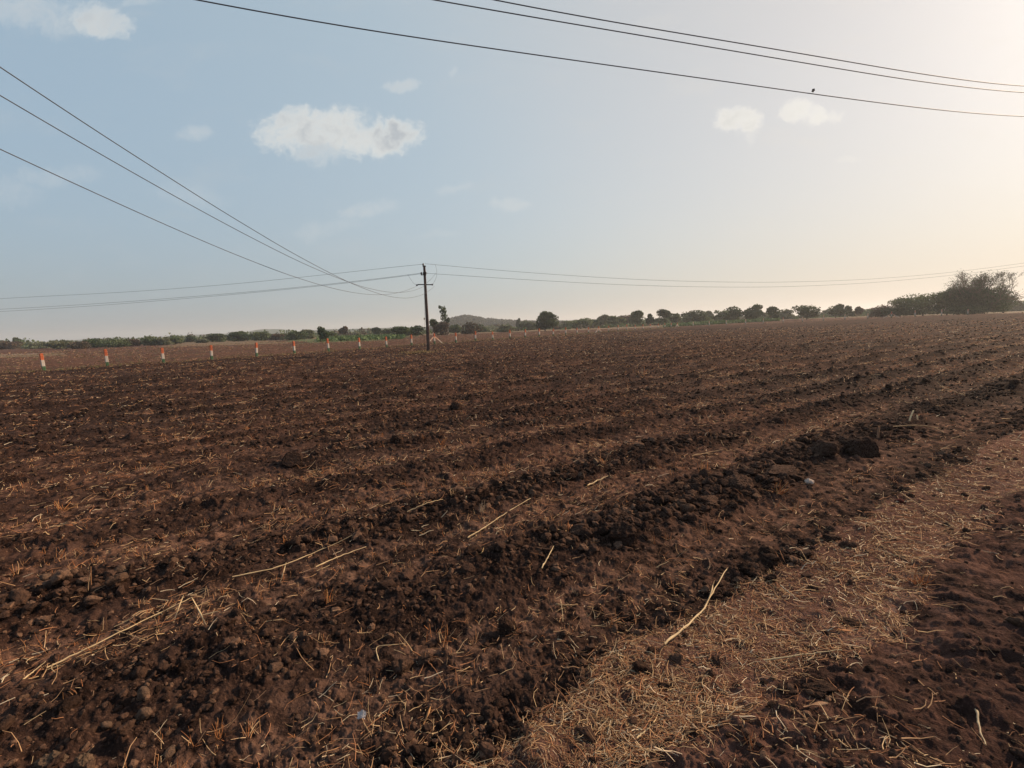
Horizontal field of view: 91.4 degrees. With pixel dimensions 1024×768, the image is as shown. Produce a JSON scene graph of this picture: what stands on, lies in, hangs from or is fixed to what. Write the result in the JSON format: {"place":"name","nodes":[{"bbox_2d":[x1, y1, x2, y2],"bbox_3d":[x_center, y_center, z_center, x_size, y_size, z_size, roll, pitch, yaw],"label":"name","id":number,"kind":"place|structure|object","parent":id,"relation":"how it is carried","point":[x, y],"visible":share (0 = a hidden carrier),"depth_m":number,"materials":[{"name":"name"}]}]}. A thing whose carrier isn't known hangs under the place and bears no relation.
{"place":"outdoors","nodes":[
{"label":"outdoors","id":0,"kind":"place"},
{"bbox_2d":[249,329,287,333],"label":"hill","id":1,"kind":"structure","parent":0,"point":[273,331],"depth_m":1148.02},
{"bbox_2d":[314,319,672,332],"bbox_3d":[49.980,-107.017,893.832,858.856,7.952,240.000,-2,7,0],"label":"hill","id":2,"kind":"structure","parent":0,"point":[329,330],"depth_m":833.49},
{"bbox_2d":[0,313,1023,767],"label":"ploughed field","id":3,"kind":"structure","parent":0,"point":[482,599],"depth_m":4.76,"materials":[{"name":"soil"}]},
{"bbox_2d":[32,750,68,767],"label":"soil clod","id":4,"kind":"object","parent":3,"relation":"on","point":[44,760],"visible":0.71,"depth_m":2.01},
{"bbox_2d":[72,753,94,767],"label":"soil clod","id":5,"kind":"object","parent":3,"relation":"on","point":[81,760],"visible":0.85,"depth_m":2.00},
{"bbox_2d":[83,622,101,637],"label":"soil clod","id":6,"kind":"object","parent":3,"relation":"on","point":[94,628],"visible":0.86,"depth_m":2.96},
{"bbox_2d":[100,721,111,728],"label":"pebble","id":7,"kind":"object","parent":3,"relation":"on","point":[106,725],"visible":1,"depth_m":2.17,"materials":[{"name":"stone"}]},
{"bbox_2d":[46,595,220,667],"bbox_3d":[-2.066,1.428,2.829,0.522,0.077,0.713,2,7,28],"label":"dry stalk","id":8,"kind":"object","parent":3,"relation":"on","point":[199,611],"visible":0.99,"depth_m":2.94,"materials":[{"name":"plant"}]},
{"bbox_2d":[137,686,149,701],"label":"pebble","id":9,"kind":"object","parent":3,"relation":"on","point":[143,692],"visible":0.89,"depth_m":2.29,"materials":[{"name":"stone"}]},
{"bbox_2d":[136,707,151,720],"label":"pebble","id":10,"kind":"object","parent":3,"relation":"on","point":[143,714],"visible":1,"depth_m":2.22,"materials":[{"name":"stone"}]},
{"bbox_2d":[163,745,176,757],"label":"pebble","id":11,"kind":"object","parent":3,"relation":"on","point":[167,753],"visible":0.94,"depth_m":2.06,"materials":[{"name":"stone"}]},
{"bbox_2d":[195,717,235,746],"bbox_3d":[-1.260,1.488,2.128,0.130,0.087,0.140,2,8,31],"label":"stubble tuft","id":12,"kind":"object","parent":3,"relation":"on","point":[217,738],"visible":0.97,"depth_m":2.14,"materials":[{"name":"plant"}]},
{"bbox_2d":[224,607,242,621],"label":"soil clod","id":13,"kind":"object","parent":3,"relation":"on","point":[234,612],"visible":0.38,"depth_m":2.90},
{"bbox_2d":[231,718,260,739],"bbox_3d":[-1.133,1.466,2.132,0.125,0.064,0.070,-8,9,-42],"label":"stubble tuft","id":14,"kind":"object","parent":3,"relation":"on","point":[251,732],"visible":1,"depth_m":2.14,"materials":[{"name":"plant"}]},
{"bbox_2d":[252,614,269,623],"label":"soil clod","id":15,"kind":"object","parent":3,"relation":"on","point":[263,618],"visible":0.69,"depth_m":2.92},
{"bbox_2d":[281,451,302,467],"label":"soil clod","id":16,"kind":"object","parent":3,"relation":"on","point":[291,459],"visible":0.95,"depth_m":6.45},
{"bbox_2d":[232,535,351,580],"bbox_3d":[-1.523,1.306,3.674,0.314,0.063,0.880,4,9,43],"label":"dry stalk","id":17,"kind":"object","parent":3,"relation":"on","point":[283,564],"visible":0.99,"depth_m":3.63,"materials":[{"name":"plant"}]},
{"bbox_2d":[0,326,677,372],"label":"fence foot grass","id":18,"kind":"structure","parent":3,"relation":"on","point":[110,364],"depth_m":43.44,"materials":[{"name":"plant"}]},
{"bbox_2d":[390,434,403,443],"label":"soil clod","id":19,"kind":"object","parent":3,"relation":"on","point":[396,439],"visible":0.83,"depth_m":7.34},
{"bbox_2d":[391,659,414,676],"bbox_3d":[-0.566,1.450,2.560,0.122,0.082,0.110,-2,7,0],"label":"soil clod","id":20,"kind":"object","parent":3,"relation":"on","point":[400,666],"visible":0.96,"depth_m":2.54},
{"bbox_2d":[408,263,436,350],"bbox_3d":[-6.527,-5.720,38.574,2.067,6.950,1.762,1,7,22],"label":"utility pole","id":21,"kind":"object","parent":3,"relation":"on","point":[426,312],"visible":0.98,"depth_m":38.07,"materials":[{"name":"metal"}]},
{"bbox_2d":[0,149,415,294],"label":"overhead wire","id":22,"kind":"object","parent":21,"relation":"attached to","point":[161,222],"visible":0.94,"depth_m":12.33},
{"bbox_2d":[0,274,416,311],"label":"overhead wire","id":23,"kind":"object","parent":21,"relation":"attached to","point":[220,295],"visible":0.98,"depth_m":43.31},
{"bbox_2d":[2,264,420,298],"bbox_3d":[-38.821,-8.718,46.881,66.884,0.572,0.020,0,7,16],"label":"overhead wire","id":24,"kind":"object","parent":21,"relation":"attached to","point":[225,284],"visible":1,"depth_m":42.84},
{"bbox_2d":[0,95,423,292],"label":"overhead wire","id":25,"kind":"object","parent":21,"relation":"attached to","point":[164,190],"visible":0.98,"depth_m":11.71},
{"bbox_2d":[0,67,430,297],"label":"overhead wire","id":26,"kind":"object","parent":21,"relation":"attached to","point":[166,175],"visible":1,"depth_m":11.02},
{"bbox_2d":[13,273,418,308],"bbox_3d":[-38.600,-7.877,46.470,65.879,0.842,0.020,0,7,15],"label":"overhead wire","id":27,"kind":"object","parent":21,"relation":"attached to","point":[228,293],"visible":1,"depth_m":42.58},
{"bbox_2d":[428,266,1020,286],"bbox_3d":[30.134,-10.793,47.589,76.564,2.902,0.020,-4,7,-15],"label":"overhead wire","id":28,"kind":"object","parent":21,"relation":"attached to","point":[688,286],"visible":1,"depth_m":43.61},
{"bbox_2d":[432,263,1020,281],"bbox_3d":[30.625,-11.308,48.004,77.276,2.901,0.020,-4,7,-15],"label":"overhead wire","id":29,"kind":"object","parent":21,"relation":"attached to","point":[704,281],"visible":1,"depth_m":43.38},
{"bbox_2d":[416,650,433,666],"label":"soil clod","id":30,"kind":"object","parent":3,"relation":"on","point":[423,658],"visible":0.98,"depth_m":2.60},
{"bbox_2d":[449,402,462,409],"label":"soil clod","id":31,"kind":"object","parent":3,"relation":"on","point":[455,406],"visible":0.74,"depth_m":10.31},
{"bbox_2d":[498,616,517,634],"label":"soil clod","id":32,"kind":"object","parent":3,"relation":"on","point":[505,624],"visible":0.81,"depth_m":2.82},
{"bbox_2d":[0,320,1021,767],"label":"stubble","id":33,"kind":"object","parent":3,"relation":"on","point":[390,498],"visible":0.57,"depth_m":4.64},
{"bbox_2d":[0,316,1023,767],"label":"soil clods","id":34,"kind":"object","parent":3,"relation":"on","point":[686,502],"visible":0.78,"depth_m":3.96,"materials":[{"name":"soil"}]},
{"bbox_2d":[0,319,1023,767],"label":"chopped straw","id":35,"kind":"object","parent":3,"relation":"on","point":[16,655],"visible":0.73,"depth_m":6.27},
{"bbox_2d":[610,520,636,546],"bbox_3d":[0.855,1.155,3.832,0.223,0.197,0.189,-2,7,0],"label":"soil clod","id":36,"kind":"object","parent":3,"relation":"on","point":[623,531],"visible":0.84,"depth_m":3.78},
{"bbox_2d":[690,495,719,507],"bbox_3d":[1.748,1.086,4.594,0.321,0.112,0.206,-2,7,0],"label":"soil clod","id":37,"kind":"object","parent":3,"relation":"on","point":[711,500],"visible":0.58,"depth_m":4.54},
{"bbox_2d":[729,474,753,490],"bbox_3d":[2.259,1.022,4.986,0.272,0.219,0.247,4,9,41],"label":"soil clod","id":38,"kind":"object","parent":3,"relation":"on","point":[741,482],"visible":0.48,"depth_m":4.92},
{"bbox_2d":[758,478,795,494],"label":"stubble tuft","id":39,"kind":"object","parent":3,"relation":"on","point":[779,491],"visible":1,"depth_m":4.79,"materials":[{"name":"plant"}]},
{"bbox_2d":[762,464,803,479],"bbox_3d":[2.861,0.959,5.322,0.412,0.168,0.359,-2,7,0],"label":"soil clod","id":40,"kind":"object","parent":3,"relation":"on","point":[790,470],"visible":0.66,"depth_m":5.25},
{"bbox_2d":[806,440,839,455],"bbox_3d":[3.767,0.790,5.996,0.430,0.239,0.314,-2,7,0],"label":"soil clod","id":41,"kind":"object","parent":3,"relation":"on","point":[824,448],"visible":0.74,"depth_m":5.90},
{"bbox_2d":[839,436,880,457],"bbox_3d":[4.204,0.783,6.054,0.388,0.327,0.320,-2,7,0],"label":"soil clod","id":42,"kind":"object","parent":3,"relation":"on","point":[866,447],"visible":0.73,"depth_m":5.93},
{"bbox_2d":[0,311,1023,373],"bbox_3d":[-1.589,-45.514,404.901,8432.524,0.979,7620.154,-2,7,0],"label":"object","id":43,"kind":"structure","parent":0,"point":[92,360],"depth_m":70.93,"materials":[{"name":"red soil"}]},
{"bbox_2d":[0,340,22,349],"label":"bush","id":44,"kind":"object","parent":43,"relation":"on","point":[5,345],"visible":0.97,"depth_m":148.53,"materials":[{"name":"green plant"}]},
{"bbox_2d":[20,341,50,348],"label":"bush","id":45,"kind":"object","parent":43,"relation":"on","point":[36,345],"visible":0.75,"depth_m":137.87,"materials":[{"name":"green plant"}]},
{"bbox_2d":[41,339,76,348],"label":"bush","id":46,"kind":"object","parent":43,"relation":"on","point":[56,344],"visible":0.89,"depth_m":117.89,"materials":[{"name":"green plant"}]},
{"bbox_2d":[65,341,91,348],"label":"bush","id":47,"kind":"object","parent":43,"relation":"on","point":[79,345],"visible":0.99,"depth_m":110.69,"materials":[{"name":"green plant"}]},
{"bbox_2d":[83,338,104,347],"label":"bush","id":48,"kind":"object","parent":43,"relation":"on","point":[93,342],"visible":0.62,"depth_m":116.73,"materials":[{"name":"green plant"}]},
{"bbox_2d":[96,337,130,347],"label":"bush","id":49,"kind":"object","parent":43,"relation":"on","point":[111,343],"visible":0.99,"depth_m":114.24,"materials":[{"name":"green plant"}]},
{"bbox_2d":[122,338,141,346],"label":"bush","id":50,"kind":"object","parent":43,"relation":"on","point":[134,342],"visible":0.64,"depth_m":121.02,"materials":[{"name":"green plant"}]},
{"bbox_2d":[139,336,156,345],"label":"bush","id":51,"kind":"object","parent":43,"relation":"on","point":[148,340],"visible":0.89,"depth_m":122.50,"materials":[{"name":"green plant"}]},
{"bbox_2d":[153,336,173,345],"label":"bush","id":52,"kind":"object","parent":43,"relation":"on","point":[163,341],"visible":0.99,"depth_m":122.47,"materials":[{"name":"green plant"}]},
{"bbox_2d":[169,337,183,344],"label":"bush","id":53,"kind":"object","parent":43,"relation":"on","point":[176,340],"visible":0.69,"depth_m":127.15,"materials":[{"name":"green plant"}]},
{"bbox_2d":[204,333,226,341],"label":"bush","id":54,"kind":"object","parent":43,"relation":"on","point":[217,337],"visible":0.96,"depth_m":148.01,"materials":[{"name":"green plant"}]},
{"bbox_2d":[225,331,250,340],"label":"bush","id":55,"kind":"object","parent":43,"relation":"on","point":[240,336],"visible":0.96,"depth_m":144.27,"materials":[{"name":"green plant"}]},
{"bbox_2d":[250,331,271,340],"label":"bush","id":56,"kind":"object","parent":43,"relation":"on","point":[259,336],"visible":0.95,"depth_m":140.22,"materials":[{"name":"green plant"}]},
{"bbox_2d":[268,333,284,339],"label":"bush","id":57,"kind":"object","parent":43,"relation":"on","point":[275,336],"visible":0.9,"depth_m":138.34,"materials":[{"name":"green plant"}]},
{"bbox_2d":[279,330,308,340],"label":"bush","id":58,"kind":"object","parent":43,"relation":"on","point":[294,335],"visible":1,"depth_m":130.16,"materials":[{"name":"green plant"}]},
{"bbox_2d":[302,329,315,338],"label":"bush","id":59,"kind":"object","parent":43,"relation":"on","point":[310,333],"visible":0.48,"depth_m":148.31,"materials":[{"name":"green plant"}]},
{"bbox_2d":[317,326,329,341],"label":"tree","id":60,"kind":"object","parent":43,"relation":"on","point":[322,333],"visible":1,"depth_m":91.00,"materials":[{"name":"green plant"}]},
{"bbox_2d":[390,326,412,334],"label":"bush","id":61,"kind":"object","parent":43,"relation":"on","point":[402,330],"visible":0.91,"depth_m":116.43,"materials":[{"name":"green plant"}]},
{"bbox_2d":[406,325,424,335],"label":"bush","id":62,"kind":"object","parent":43,"relation":"on","point":[415,329],"visible":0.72,"depth_m":126.52,"materials":[{"name":"green plant"}]},
{"bbox_2d":[433,322,449,334],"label":"bush","id":63,"kind":"object","parent":43,"relation":"on","point":[440,328],"visible":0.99,"depth_m":122.61,"materials":[{"name":"green plant"}]},
{"bbox_2d":[438,305,449,331],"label":"eucalyptus tree","id":64,"kind":"object","parent":43,"relation":"on","point":[444,315],"visible":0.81,"depth_m":124.55,"materials":[{"name":"green plant"}]},
{"bbox_2d":[448,324,460,332],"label":"bush","id":65,"kind":"object","parent":43,"relation":"on","point":[454,328],"visible":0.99,"depth_m":158.60,"materials":[{"name":"green plant"}]},
{"bbox_2d":[459,322,482,333],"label":"bush","id":66,"kind":"object","parent":43,"relation":"on","point":[470,328],"visible":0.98,"depth_m":130.50,"materials":[{"name":"green plant"}]},
{"bbox_2d":[496,324,512,331],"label":"bush","id":67,"kind":"object","parent":43,"relation":"on","point":[503,328],"visible":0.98,"depth_m":148.31,"materials":[{"name":"green plant"}]},
{"bbox_2d":[0,312,1018,370],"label":"plain litter","id":68,"kind":"object","parent":43,"relation":"on","point":[115,351],"visible":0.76,"depth_m":64.81,"materials":[{"name":"plant"}]},
{"bbox_2d":[0,308,1023,346],"bbox_3d":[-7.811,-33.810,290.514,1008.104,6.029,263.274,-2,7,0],"label":"scrub","id":69,"kind":"object","parent":43,"relation":"on","point":[491,328],"visible":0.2,"depth_m":178.34,"materials":[{"name":"green plant"}]},
{"bbox_2d":[517,320,536,329],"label":"bush","id":70,"kind":"object","parent":43,"relation":"on","point":[529,325],"visible":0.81,"depth_m":177.51,"materials":[{"name":"green plant"}]},
{"bbox_2d":[534,311,559,330],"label":"tree","id":71,"kind":"object","parent":43,"relation":"on","point":[546,319],"visible":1,"depth_m":136.63,"materials":[{"name":"green plant"}]},
{"bbox_2d":[316,318,780,341],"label":"young crop","id":72,"kind":"object","parent":43,"relation":"on","point":[376,336],"visible":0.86,"depth_m":131.30,"materials":[{"name":"green plant"}]},
{"bbox_2d":[566,318,593,328],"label":"bush","id":73,"kind":"object","parent":43,"relation":"on","point":[574,324],"visible":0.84,"depth_m":177.22,"materials":[{"name":"green plant"}]},
{"bbox_2d":[597,314,611,324],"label":"tree","id":74,"kind":"object","parent":43,"relation":"on","point":[602,319],"visible":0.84,"depth_m":207.10,"materials":[{"name":"green plant"}]},
{"bbox_2d":[607,315,626,324],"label":"tree","id":75,"kind":"object","parent":43,"relation":"on","point":[612,320],"visible":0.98,"depth_m":182.62,"materials":[{"name":"green plant"}]},
{"bbox_2d":[628,310,643,324],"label":"tree","id":76,"kind":"object","parent":43,"relation":"on","point":[636,317],"visible":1,"depth_m":167.66,"materials":[{"name":"green plant"}]},
{"bbox_2d":[656,309,671,322],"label":"tree","id":77,"kind":"object","parent":43,"relation":"on","point":[665,314],"visible":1,"depth_m":163.47,"materials":[{"name":"green plant"}]},
{"bbox_2d":[669,313,680,321],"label":"tree","id":78,"kind":"object","parent":43,"relation":"on","point":[676,316],"visible":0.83,"depth_m":168.11,"materials":[{"name":"green plant"}]},
{"bbox_2d":[681,310,713,321],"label":"tree","id":79,"kind":"object","parent":43,"relation":"on","point":[695,315],"visible":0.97,"depth_m":162.65,"materials":[{"name":"green plant"}]},
{"bbox_2d":[711,309,728,320],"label":"tree","id":80,"kind":"object","parent":43,"relation":"on","point":[720,315],"visible":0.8,"depth_m":172.39,"materials":[{"name":"green plant"}]},
{"bbox_2d":[724,306,743,319],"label":"tree","id":81,"kind":"object","parent":43,"relation":"on","point":[732,313],"visible":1,"depth_m":148.58,"materials":[{"name":"green plant"}]},
{"bbox_2d":[742,304,762,318],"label":"tree","id":82,"kind":"object","parent":43,"relation":"on","point":[755,311],"visible":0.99,"depth_m":147.45,"materials":[{"name":"green plant"}]},
{"bbox_2d":[766,306,779,317],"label":"tree","id":83,"kind":"object","parent":43,"relation":"on","point":[771,311],"visible":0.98,"depth_m":138.12,"materials":[{"name":"green plant"}]},
{"bbox_2d":[777,309,794,318],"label":"bush","id":84,"kind":"object","parent":43,"relation":"on","point":[786,314],"visible":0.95,"depth_m":167.87,"materials":[{"name":"green plant"}]},
{"bbox_2d":[791,305,821,319],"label":"tree","id":85,"kind":"object","parent":43,"relation":"on","point":[805,312],"visible":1,"depth_m":127.98,"materials":[{"name":"green plant"}]},
{"bbox_2d":[827,304,846,317],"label":"tree","id":86,"kind":"object","parent":43,"relation":"on","point":[838,310],"visible":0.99,"depth_m":138.00,"materials":[{"name":"green plant"}]},
{"bbox_2d":[843,305,854,315],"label":"tree","id":87,"kind":"object","parent":43,"relation":"on","point":[849,311],"visible":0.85,"depth_m":143.19,"materials":[{"name":"green plant"}]},
{"bbox_2d":[868,304,890,317],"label":"bush","id":88,"kind":"object","parent":43,"relation":"on","point":[875,311],"visible":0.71,"depth_m":110.74,"materials":[{"name":"green plant"}]},
{"bbox_2d":[880,297,919,316],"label":"bush","id":89,"kind":"object","parent":43,"relation":"on","point":[888,311],"visible":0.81,"depth_m":108.46,"materials":[{"name":"green plant"}]},
{"bbox_2d":[893,293,945,315],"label":"bush","id":90,"kind":"object","parent":43,"relation":"on","point":[921,301],"visible":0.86,"depth_m":106.37,"materials":[{"name":"green plant"}]},
{"bbox_2d":[922,286,965,314],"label":"bush","id":91,"kind":"object","parent":43,"relation":"on","point":[941,297],"visible":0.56,"depth_m":104.01,"materials":[{"name":"green plant"}]},
{"bbox_2d":[944,305,992,314],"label":"bush","id":92,"kind":"object","parent":43,"relation":"on","point":[964,309],"visible":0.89,"depth_m":99.56,"materials":[{"name":"green plant"}]},
{"bbox_2d":[939,270,1023,313],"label":"thorn tree","id":93,"kind":"object","parent":43,"relation":"on","point":[978,293],"visible":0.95,"depth_m":101.09,"materials":[{"name":"green plant"}]},
{"bbox_2d":[993,285,1019,312],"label":"bush","id":94,"kind":"object","parent":43,"relation":"on","point":[1009,305],"visible":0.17,"depth_m":109.62,"materials":[{"name":"green plant"}]},
{"bbox_2d":[1009,301,1023,310],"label":"bush","id":95,"kind":"object","parent":43,"relation":"on","point":[1017,307],"visible":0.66,"depth_m":167.21,"materials":[{"name":"green plant"}]},
{"bbox_2d":[0,0,1023,342],"label":"sky","id":96,"kind":"structure","parent":0,"point":[349,150],"materials":[{"name":"blue"}]},
{"bbox_2d":[196,0,1023,116],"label":"overhead wire","id":97,"kind":"object","parent":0,"point":[569,59],"visible":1,"depth_m":9.71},
{"bbox_2d":[434,0,1023,92],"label":"overhead wire","id":98,"kind":"object","parent":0,"point":[705,46],"visible":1,"depth_m":9.40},
{"bbox_2d":[490,431,1023,767],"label":"verge","id":99,"kind":"structure","parent":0,"point":[1007,442],"depth_m":2.83,"materials":[{"name":"soil"}]},
{"bbox_2d":[319,410,1023,767],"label":"straw mat","id":100,"kind":"object","parent":99,"relation":"on","point":[623,754],"visible":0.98,"depth_m":2.50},
{"bbox_2d":[664,569,726,644],"bbox_3d":[1.130,1.307,2.979,0.052,0.053,1.035,3,8,39],"label":"dry stalk","id":101,"kind":"object","parent":100,"relation":"on","point":[684,627],"visible":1,"depth_m":2.85,"materials":[{"name":"plant"}]},
{"bbox_2d":[763,649,841,660],"bbox_3d":[1.448,1.345,2.483,0.437,0.019,0.015,-3,7,-9],"label":"dry stalk","id":102,"kind":"object","parent":100,"relation":"on","point":[776,658],"visible":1,"depth_m":2.47,"materials":[{"name":"plant"}]},
{"bbox_2d":[838,617,862,627],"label":"soil clod","id":103,"kind":"object","parent":99,"relation":"on","point":[851,622],"visible":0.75,"depth_m":2.76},
{"bbox_2d":[896,567,934,591],"bbox_3d":[2.536,1.196,3.105,0.180,0.116,0.157,-2,7,0],"label":"stubble tuft","id":104,"kind":"object","parent":99,"relation":"on","point":[913,580],"visible":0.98,"depth_m":3.12,"materials":[{"name":"plant"}]},
{"bbox_2d":[494,0,1022,85],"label":"overhead wire","id":105,"kind":"object","parent":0,"point":[740,43],"visible":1,"depth_m":9.53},
{"bbox_2d":[628,490,1023,767],"bbox_3d":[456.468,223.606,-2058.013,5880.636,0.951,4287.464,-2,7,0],"label":"soil bank","id":106,"kind":"structure","parent":0,"point":[994,712],"depth_m":2.19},
{"bbox_2d":[729,730,762,751],"bbox_3d":[0.910,1.376,1.926,0.092,0.081,0.108,-7,8,-35],"label":"stubble tuft","id":107,"kind":"object","parent":106,"relation":"on","point":[750,740],"visible":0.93,"depth_m":1.92,"materials":[{"name":"plant"}]},
{"bbox_2d":[801,680,837,699],"bbox_3d":[1.346,1.337,2.189,0.153,0.048,0.111,-2,7,0],"label":"soil clod","id":108,"kind":"object","parent":106,"relation":"on","point":[821,688],"visible":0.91,"depth_m":2.18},
{"bbox_2d":[974,708,985,744],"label":"dry stalk","id":109,"kind":"object","parent":106,"relation":"on","point":[977,717],"visible":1,"depth_m":1.98,"materials":[{"name":"plant"}]},
{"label":"hill","id":110,"kind":"structure","parent":0,"visible":0},
{"bbox_2d":[429,314,572,329],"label":"hill woodland","id":111,"kind":"object","parent":110,"relation":"on","point":[464,319],"visible":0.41,"depth_m":533.51,"materials":[{"name":"green plant"}]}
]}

